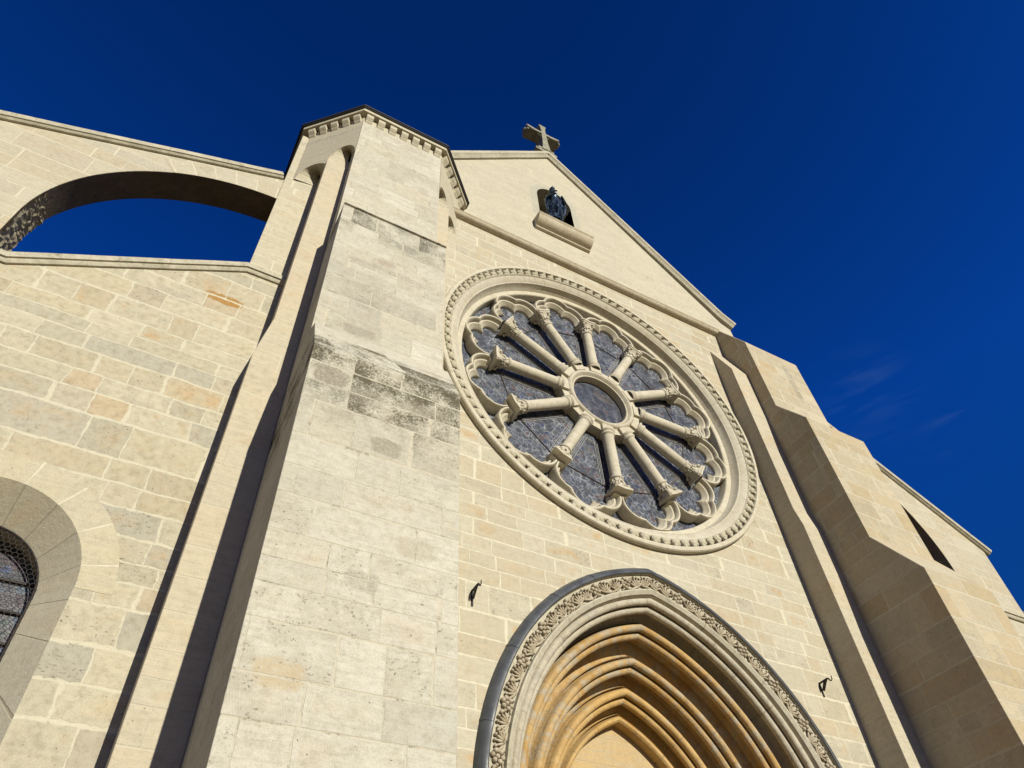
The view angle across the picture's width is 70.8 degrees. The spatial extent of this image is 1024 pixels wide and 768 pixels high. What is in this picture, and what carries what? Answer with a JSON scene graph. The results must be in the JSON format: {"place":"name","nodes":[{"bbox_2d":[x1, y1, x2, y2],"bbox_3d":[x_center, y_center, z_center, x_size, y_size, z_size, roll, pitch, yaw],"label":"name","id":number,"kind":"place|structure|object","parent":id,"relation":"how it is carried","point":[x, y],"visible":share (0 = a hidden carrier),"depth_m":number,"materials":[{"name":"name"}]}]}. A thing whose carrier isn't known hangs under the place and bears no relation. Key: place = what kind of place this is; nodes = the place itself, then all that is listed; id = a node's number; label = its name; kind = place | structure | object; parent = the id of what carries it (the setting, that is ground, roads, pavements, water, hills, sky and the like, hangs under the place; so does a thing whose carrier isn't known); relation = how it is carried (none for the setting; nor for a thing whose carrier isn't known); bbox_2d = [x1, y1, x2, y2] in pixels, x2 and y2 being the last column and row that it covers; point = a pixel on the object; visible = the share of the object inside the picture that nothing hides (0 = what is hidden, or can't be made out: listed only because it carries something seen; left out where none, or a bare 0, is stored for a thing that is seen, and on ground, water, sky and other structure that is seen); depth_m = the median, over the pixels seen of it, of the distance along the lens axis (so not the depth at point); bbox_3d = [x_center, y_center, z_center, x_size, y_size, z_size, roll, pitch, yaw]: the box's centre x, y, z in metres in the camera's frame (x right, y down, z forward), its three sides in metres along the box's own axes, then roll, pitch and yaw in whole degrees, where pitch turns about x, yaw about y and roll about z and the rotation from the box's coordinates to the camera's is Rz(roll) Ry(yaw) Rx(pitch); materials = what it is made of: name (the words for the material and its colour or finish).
{"place":"outdoors","nodes":[
{"label":"outdoors","id":0,"kind":"place"},
{"bbox_2d":[0,104,1023,767],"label":"church","id":1,"kind":"structure","parent":0,"point":[342,442],"depth_m":9.72,"materials":[{"name":"stone"}]},
{"bbox_2d":[0,450,118,744],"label":"window","id":2,"kind":"structure","parent":1,"relation":"in","point":[40,548],"depth_m":6.91,"materials":[{"name":"stone"}]},
{"bbox_2d":[471,580,481,605],"bbox_3d":[-0.417,2.460,8.496,0.028,0.219,0.254,21,-53,-21],"label":"iron bracket","id":3,"kind":"object","parent":1,"relation":"attached to","point":[474,589],"visible":1,"depth_m":8.54,"materials":[{"name":"black metal"}]},
{"bbox_2d":[522,124,559,157],"bbox_3d":[0.887,-7.379,22.157,1.298,2.060,0.465,21,-53,-21],"label":"stone cross","id":4,"kind":"object","parent":1,"relation":"on","point":[540,138],"visible":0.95,"depth_m":22.18,"materials":[{"name":"beige stone"}]},
{"bbox_2d":[544,186,566,221],"bbox_3d":[1.131,-4.550,18.496,0.672,1.694,0.650,21,-53,-21],"label":"statue","id":5,"kind":"object","parent":1,"relation":"on","point":[555,206],"visible":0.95,"depth_m":18.40,"materials":[{"name":"grey stone"}]},
{"bbox_2d":[443,266,759,554],"bbox_3d":[1.602,0.350,13.481,6.850,6.850,0.770,21,-53,-21],"label":"rose window","id":6,"kind":"structure","parent":1,"relation":"in","point":[591,404],"depth_m":13.22,"materials":[{"name":"stone"}]},
{"bbox_2d":[818,676,831,696],"bbox_3d":[4.584,4.388,10.466,0.028,0.219,0.254,21,-53,-21],"label":"iron bracket","id":7,"kind":"object","parent":1,"relation":"attached to","point":[824,681],"visible":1,"depth_m":10.51,"materials":[{"name":"black metal"}]},
{"bbox_2d":[0,0,1023,611],"label":"sky","id":8,"kind":"structure","parent":0,"point":[842,180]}
]}

